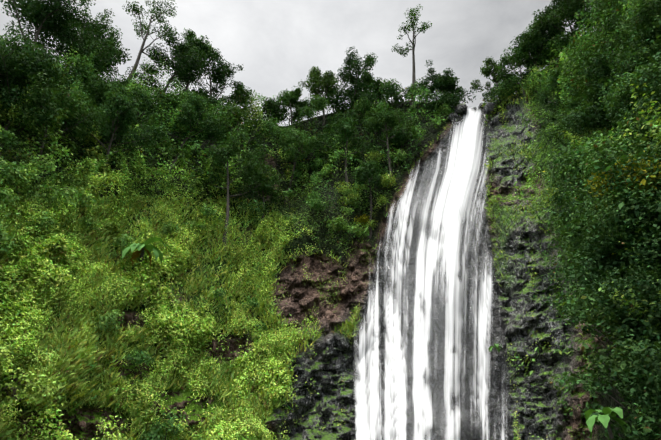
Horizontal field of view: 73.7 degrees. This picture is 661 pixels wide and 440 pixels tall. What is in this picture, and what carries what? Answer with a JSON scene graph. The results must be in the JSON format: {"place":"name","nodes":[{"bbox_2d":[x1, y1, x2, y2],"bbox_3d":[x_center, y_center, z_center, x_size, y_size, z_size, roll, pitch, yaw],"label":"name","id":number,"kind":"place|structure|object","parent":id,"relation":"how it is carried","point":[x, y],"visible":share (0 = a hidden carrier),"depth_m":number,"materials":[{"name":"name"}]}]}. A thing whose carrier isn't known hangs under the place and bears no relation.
{"place":"outdoors","nodes":[
{"label":"outdoors","id":0,"kind":"place"},
{"bbox_2d":[0,0,593,125],"label":"sky","id":1,"kind":"structure","parent":0,"point":[277,43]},
{"bbox_2d":[0,1,659,439],"bbox_3d":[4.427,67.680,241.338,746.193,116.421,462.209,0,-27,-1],"label":"cliff terrain","id":2,"kind":"structure","parent":0,"point":[328,363],"depth_m":56.13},
{"bbox_2d":[0,28,72,134],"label":"tree","id":3,"kind":"object","parent":2,"relation":"on","point":[42,61],"visible":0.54,"depth_m":47.96,"materials":[{"name":"green plant"}]},
{"bbox_2d":[12,65,105,176],"bbox_3d":[-31.583,-10.799,50.223,10.715,14.740,9.897,-17,-32,30],"label":"tree","id":4,"kind":"object","parent":2,"relation":"on","point":[43,113],"visible":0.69,"depth_m":50.52,"materials":[{"name":"green plant"}]},
{"bbox_2d":[0,0,120,74],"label":"tree","id":5,"kind":"object","parent":2,"relation":"on","point":[41,16],"visible":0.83,"depth_m":62.39,"materials":[{"name":"green plant"}]},
{"bbox_2d":[56,9,106,62],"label":"tree","id":6,"kind":"object","parent":2,"relation":"on","point":[80,35],"visible":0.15,"depth_m":67.62,"materials":[{"name":"green plant"}]},
{"bbox_2d":[59,0,123,57],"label":"tree","id":7,"kind":"object","parent":2,"relation":"on","point":[103,19],"visible":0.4,"depth_m":71.88,"materials":[{"name":"green plant"}]},
{"bbox_2d":[78,24,131,104],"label":"tree","id":8,"kind":"object","parent":2,"relation":"on","point":[118,55],"visible":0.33,"depth_m":74.51,"materials":[{"name":"green plant"}]},
{"bbox_2d":[64,90,171,194],"bbox_3d":[-29.493,-9.087,55.887,17.469,14.612,8.714,6,-28,-11],"label":"tree","id":9,"kind":"object","parent":2,"relation":"on","point":[122,117],"visible":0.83,"depth_m":57.25,"materials":[{"name":"green plant"}]},
{"bbox_2d":[121,237,165,265],"bbox_3d":[-19.844,3.389,46.649,4.146,3.097,3.587,22,-34,-36],"label":"banana plant","id":10,"kind":"object","parent":2,"relation":"on","point":[147,247],"visible":0.98,"depth_m":46.54,"materials":[{"name":"green plant"}]},
{"bbox_2d":[122,0,185,82],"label":"tree","id":11,"kind":"object","parent":2,"relation":"on","point":[135,9],"visible":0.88,"depth_m":85.16,"materials":[{"name":"green plant"}]},
{"bbox_2d":[125,32,207,97],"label":"tree","id":12,"kind":"object","parent":2,"relation":"on","point":[181,66],"visible":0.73,"depth_m":84.15,"materials":[{"name":"green plant"}]},
{"bbox_2d":[136,93,228,176],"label":"tree","id":13,"kind":"object","parent":2,"relation":"on","point":[198,106],"visible":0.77,"depth_m":73.93,"materials":[{"name":"green plant"}]},
{"bbox_2d":[170,28,215,91],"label":"tree","id":14,"kind":"object","parent":2,"relation":"on","point":[207,47],"visible":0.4,"depth_m":90.93,"materials":[{"name":"green plant"}]},
{"bbox_2d":[193,47,243,99],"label":"tree","id":15,"kind":"object","parent":2,"relation":"on","point":[218,75],"visible":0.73,"depth_m":93.24,"materials":[{"name":"green plant"}]},
{"bbox_2d":[191,126,280,250],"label":"tree","id":16,"kind":"object","parent":2,"relation":"on","point":[223,152],"visible":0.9,"depth_m":68.73,"materials":[{"name":"green plant"}]},
{"bbox_2d":[220,80,253,130],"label":"tree","id":17,"kind":"object","parent":2,"relation":"on","point":[239,90],"visible":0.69,"depth_m":91.02,"materials":[{"name":"green plant"}]},
{"bbox_2d":[245,164,282,234],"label":"tree","id":18,"kind":"object","parent":2,"relation":"on","point":[263,170],"visible":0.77,"depth_m":71.20,"materials":[{"name":"green plant"}]},
{"bbox_2d":[243,97,286,138],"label":"tree","id":19,"kind":"object","parent":2,"relation":"on","point":[265,111],"visible":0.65,"depth_m":90.03,"materials":[{"name":"green plant"}]},
{"bbox_2d":[263,86,309,128],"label":"tree","id":20,"kind":"object","parent":2,"relation":"on","point":[294,99],"visible":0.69,"depth_m":92.55,"materials":[{"name":"green plant"}]},
{"bbox_2d":[273,125,322,202],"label":"tree","id":21,"kind":"object","parent":2,"relation":"on","point":[299,141],"visible":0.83,"depth_m":79.44,"materials":[{"name":"green plant"}]},
{"bbox_2d":[298,66,341,126],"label":"tree","id":22,"kind":"object","parent":2,"relation":"on","point":[325,83],"visible":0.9,"depth_m":98.15,"materials":[{"name":"green plant"}]},
{"bbox_2d":[0,0,660,439],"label":"cliff","id":23,"kind":"structure","parent":2,"relation":"on","point":[612,224],"depth_m":43.18,"materials":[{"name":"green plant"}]},
{"bbox_2d":[308,117,377,198],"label":"tree","id":24,"kind":"object","parent":2,"relation":"on","point":[347,128],"visible":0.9,"depth_m":80.21,"materials":[{"name":"green plant"}]},
{"bbox_2d":[336,47,377,110],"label":"tree","id":25,"kind":"object","parent":2,"relation":"on","point":[346,74],"visible":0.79,"depth_m":97.58,"materials":[{"name":"green plant"}]},
{"bbox_2d":[351,160,383,237],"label":"tree","id":26,"kind":"object","parent":2,"relation":"on","point":[367,171],"visible":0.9,"depth_m":71.75,"materials":[{"name":"green plant"}]},
{"bbox_2d":[353,69,391,104],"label":"tree","id":27,"kind":"object","parent":2,"relation":"on","point":[376,84],"visible":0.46,"depth_m":95.25,"materials":[{"name":"green plant"}]},
{"bbox_2d":[364,107,419,176],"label":"tree","id":28,"kind":"object","parent":2,"relation":"on","point":[391,121],"visible":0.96,"depth_m":80.96,"materials":[{"name":"green plant"}]},
{"bbox_2d":[391,4,431,107],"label":"tree","id":29,"kind":"object","parent":2,"relation":"on","point":[415,17],"visible":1,"depth_m":94.35,"materials":[{"name":"green plant"}]},
{"bbox_2d":[351,120,511,439],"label":"waterfall spray","id":30,"kind":"object","parent":2,"relation":"on","point":[440,319],"visible":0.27,"depth_m":55.22,"materials":[{"name":"white liquid"}]},
{"bbox_2d":[353,107,520,439],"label":"waterfall","id":31,"kind":"structure","parent":2,"relation":"on","point":[450,206],"depth_m":55.14,"materials":[{"name":"liquid"}]},
{"bbox_2d":[418,60,459,117],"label":"tree","id":32,"kind":"object","parent":2,"relation":"on","point":[431,71],"visible":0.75,"depth_m":86.76,"materials":[{"name":"green plant"}]},
{"bbox_2d":[428,75,463,108],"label":"tree","id":33,"kind":"object","parent":2,"relation":"on","point":[441,81],"visible":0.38,"depth_m":86.38,"materials":[{"name":"green plant"}]},
{"bbox_2d":[447,113,459,123],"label":"rock","id":34,"kind":"object","parent":2,"relation":"on","point":[453,117],"visible":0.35,"depth_m":83.09,"materials":[{"name":"grey stone"}]},
{"bbox_2d":[454,103,467,115],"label":"rock","id":35,"kind":"object","parent":2,"relation":"on","point":[461,109],"visible":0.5,"depth_m":83.61,"materials":[{"name":"grey stone"}]},
{"bbox_2d":[483,102,499,115],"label":"rock","id":36,"kind":"object","parent":2,"relation":"on","point":[489,107],"visible":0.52,"depth_m":82.17,"materials":[{"name":"grey stone"}]},
{"bbox_2d":[470,56,517,109],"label":"tree","id":37,"kind":"object","parent":2,"relation":"on","point":[487,72],"visible":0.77,"depth_m":83.28,"materials":[{"name":"green plant"}]},
{"bbox_2d":[488,344,501,353],"bbox_3d":[19.643,15.295,52.264,1.438,1.097,1.759,0,-27,-1],"label":"banana plant","id":38,"kind":"object","parent":2,"relation":"on","point":[495,346],"visible":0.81,"depth_m":52.39,"materials":[{"name":"green plant"}]},
{"bbox_2d":[490,115,503,126],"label":"rock","id":39,"kind":"object","parent":2,"relation":"on","point":[495,121],"depth_m":80.31,"materials":[{"name":"grey stone"}]},
{"bbox_2d":[496,38,546,102],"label":"tree","id":40,"kind":"object","parent":2,"relation":"on","point":[518,56],"visible":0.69,"depth_m":76.28,"materials":[{"name":"green plant"}]},
{"bbox_2d":[501,22,551,86],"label":"tree","id":41,"kind":"object","parent":2,"relation":"on","point":[533,38],"visible":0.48,"depth_m":75.79,"materials":[{"name":"green plant"}]},
{"bbox_2d":[521,9,567,70],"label":"tree","id":42,"kind":"object","parent":2,"relation":"on","point":[536,21],"visible":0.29,"depth_m":75.05,"materials":[{"name":"green plant"}]},
{"bbox_2d":[535,68,580,120],"bbox_3d":[31.968,-14.810,59.490,5.175,11.693,6.504,0,-27,-1],"label":"tree","id":43,"kind":"object","parent":2,"relation":"on","point":[545,98],"visible":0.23,"depth_m":60.76,"materials":[{"name":"green plant"}]},
{"bbox_2d":[529,0,590,42],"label":"tree","id":44,"kind":"object","parent":2,"relation":"on","point":[553,6],"visible":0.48,"depth_m":73.72,"materials":[{"name":"green plant"}]},
{"bbox_2d":[544,0,603,32],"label":"tree","id":45,"kind":"object","parent":2,"relation":"on","point":[561,15],"visible":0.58,"depth_m":70.03,"materials":[{"name":"green plant"}]},
{"bbox_2d":[548,213,617,281],"bbox_3d":[22.597,2.686,35.629,8.112,9.312,5.302,-12,-29,21],"label":"tree","id":46,"kind":"object","parent":2,"relation":"on","point":[558,225],"visible":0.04,"depth_m":37.81,"materials":[{"name":"green plant"}]},
{"bbox_2d":[551,76,616,144],"bbox_3d":[29.378,-8.871,48.197,9.476,13.179,8.015,21,-33,-35],"label":"tree","id":47,"kind":"object","parent":2,"relation":"on","point":[569,106],"visible":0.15,"depth_m":49.69,"materials":[{"name":"green plant"}]},
{"bbox_2d":[584,407,630,438],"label":"banana plant","id":48,"kind":"object","parent":2,"relation":"on","point":[605,417],"visible":0.98,"depth_m":20.16,"materials":[{"name":"green plant"}]}
]}

